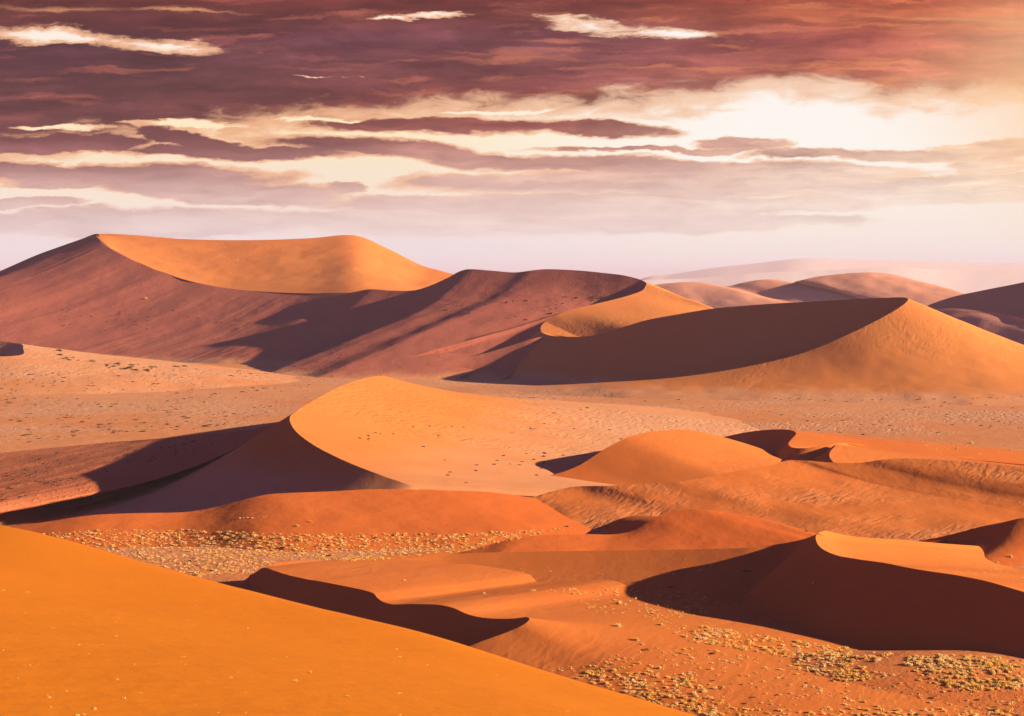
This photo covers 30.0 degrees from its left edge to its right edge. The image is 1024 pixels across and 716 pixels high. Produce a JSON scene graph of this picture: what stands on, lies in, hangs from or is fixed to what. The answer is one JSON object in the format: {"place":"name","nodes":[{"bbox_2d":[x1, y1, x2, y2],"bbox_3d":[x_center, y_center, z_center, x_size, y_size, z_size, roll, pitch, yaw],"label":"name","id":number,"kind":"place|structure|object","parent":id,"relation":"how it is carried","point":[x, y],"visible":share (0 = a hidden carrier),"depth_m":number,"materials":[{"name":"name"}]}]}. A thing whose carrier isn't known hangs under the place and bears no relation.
{"place":"outdoors","nodes":[
{"label":"outdoors","id":0,"kind":"place"},
{"bbox_2d":[0,424,274,512],"bbox_3d":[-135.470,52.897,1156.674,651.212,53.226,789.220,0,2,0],"label":"dune","id":1,"kind":"structure","parent":0,"point":[137,468],"depth_m":1017.97,"materials":[{"name":"orange sand"}]},
{"bbox_2d":[0,341,298,394],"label":"dune","id":2,"kind":"structure","parent":0,"point":[20,362],"depth_m":1960.62,"materials":[{"name":"orange sand"}]},
{"bbox_2d":[0,234,374,364],"bbox_3d":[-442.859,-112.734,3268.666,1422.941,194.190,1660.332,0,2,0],"label":"dune","id":3,"kind":"structure","parent":0,"point":[43,292],"depth_m":2800.07,"materials":[{"name":"brown sand"}]},
{"bbox_2d":[96,234,453,292],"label":"dune","id":4,"kind":"structure","parent":0,"point":[341,264],"depth_m":3015.30,"materials":[{"name":"orange sand"}]},
{"bbox_2d":[11,489,593,551],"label":"dune","id":5,"kind":"structure","parent":0,"point":[413,514],"depth_m":790.34,"materials":[{"name":"orange sand"}]},
{"bbox_2d":[0,525,695,715],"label":"dune","id":6,"kind":"structure","parent":0,"point":[92,601],"depth_m":75.47,"materials":[{"name":"orange sand"}]},
{"bbox_2d":[4,376,759,526],"bbox_3d":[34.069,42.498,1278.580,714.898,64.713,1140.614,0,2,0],"label":"dune","id":7,"kind":"structure","parent":0,"point":[317,445],"depth_m":984.34,"materials":[{"name":"orange sand"}]},
{"bbox_2d":[427,337,543,380],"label":"dune","id":8,"kind":"structure","parent":0,"point":[498,364],"depth_m":2157.33,"materials":[{"name":"brown sand"}]},
{"bbox_2d":[271,269,713,378],"bbox_3d":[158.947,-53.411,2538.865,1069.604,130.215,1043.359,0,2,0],"label":"dune","id":9,"kind":"structure","parent":0,"point":[413,334],"depth_m":2409.86,"materials":[{"name":"brown sand"}]},
{"bbox_2d":[0,363,1023,715],"bbox_3d":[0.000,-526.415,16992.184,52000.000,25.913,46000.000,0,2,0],"label":"ground","id":10,"kind":"structure","parent":0,"point":[48,423],"depth_m":1412.32,"materials":[{"name":"orange sand"}]},
{"bbox_2d":[0,295,1021,710],"bbox_3d":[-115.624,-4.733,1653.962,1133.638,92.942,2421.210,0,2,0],"label":"scrub","id":11,"kind":"object","parent":10,"relation":"on","point":[282,391],"visible":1,"depth_m":1510.10,"materials":[{"name":"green plant"}]},
{"bbox_2d":[2,381,1023,715],"bbox_3d":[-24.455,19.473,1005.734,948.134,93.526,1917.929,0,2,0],"label":"dry grass","id":12,"kind":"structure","parent":10,"relation":"on","point":[734,645],"depth_m":523.30,"materials":[{"name":"plant"}]},
{"bbox_2d":[0,0,1023,278],"label":"sky","id":13,"kind":"structure","parent":0,"point":[639,139],"materials":[{"name":"purple"}]},
{"bbox_2d":[242,534,946,603],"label":"dune","id":14,"kind":"structure","parent":0,"point":[724,577],"depth_m":650.38,"materials":[{"name":"orange sand"}]},
{"bbox_2d":[235,546,989,715],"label":"dune","id":15,"kind":"structure","parent":0,"point":[510,615],"depth_m":529.15,"materials":[{"name":"orange sand"}]},
{"bbox_2d":[546,284,711,336],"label":"dune","id":16,"kind":"structure","parent":0,"point":[648,302],"depth_m":2253.43,"materials":[{"name":"orange sand"}]},
{"bbox_2d":[457,509,815,553],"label":"dune","id":17,"kind":"structure","parent":0,"point":[693,529],"depth_m":718.44,"materials":[{"name":"orange sand"}]},
{"bbox_2d":[550,430,784,484],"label":"dune","id":18,"kind":"structure","parent":0,"point":[664,456],"depth_m":965.30,"materials":[{"name":"orange sand"}]},
{"bbox_2d":[432,297,1023,405],"bbox_3d":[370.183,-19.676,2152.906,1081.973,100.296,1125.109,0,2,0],"label":"dune","id":19,"kind":"structure","parent":0,"point":[896,350],"depth_m":1842.63,"materials":[{"name":"orange sand"}]},
{"bbox_2d":[531,458,1023,539],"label":"dune","id":20,"kind":"structure","parent":0,"point":[909,498],"depth_m":843.45,"materials":[{"name":"orange sand"}]},
{"bbox_2d":[655,272,964,307],"bbox_3d":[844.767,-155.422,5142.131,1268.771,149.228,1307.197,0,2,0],"label":"dune","id":21,"kind":"structure","parent":0,"point":[859,285],"depth_m":5030.17,"materials":[{"name":"brown sand"}]},
{"bbox_2d":[640,258,1023,279],"bbox_3d":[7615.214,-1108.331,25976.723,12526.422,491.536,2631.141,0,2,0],"label":"mountain","id":22,"kind":"structure","parent":0,"point":[809,264],"depth_m":25831.44,"materials":[{"name":"pink"}]},
{"bbox_2d":[643,267,1023,293],"bbox_3d":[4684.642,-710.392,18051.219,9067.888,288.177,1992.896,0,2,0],"label":"mountain","id":23,"kind":"structure","parent":0,"point":[966,281],"depth_m":17864.18,"materials":[{"name":"pink"}]},
{"bbox_2d":[725,429,1023,464],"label":"dune","id":24,"kind":"structure","parent":0,"point":[784,444],"depth_m":1082.20,"materials":[{"name":"orange sand"}]},
{"bbox_2d":[739,531,1023,655],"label":"dune","id":25,"kind":"structure","parent":0,"point":[885,594],"depth_m":546.80,"materials":[{"name":"orange sand"}]},
{"bbox_2d":[809,444,1023,466],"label":"dune","id":26,"kind":"structure","parent":0,"point":[836,453],"depth_m":1008.99,"materials":[{"name":"orange sand"}]},
{"bbox_2d":[919,518,1023,566],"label":"dune","id":27,"kind":"structure","parent":0,"point":[1000,543],"depth_m":736.60,"materials":[{"name":"orange sand"}]},
{"bbox_2d":[928,282,1023,318],"bbox_3d":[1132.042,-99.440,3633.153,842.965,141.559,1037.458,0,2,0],"label":"dune","id":28,"kind":"structure","parent":0,"point":[1007,300],"depth_m":3537.99,"materials":[{"name":"brown sand"}]},
{"bbox_2d":[935,308,1023,344],"bbox_3d":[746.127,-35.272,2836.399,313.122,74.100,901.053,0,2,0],"label":"dune","id":29,"kind":"structure","parent":0,"point":[1009,327],"depth_m":2824.30,"materials":[{"name":"brown sand"}]}
]}

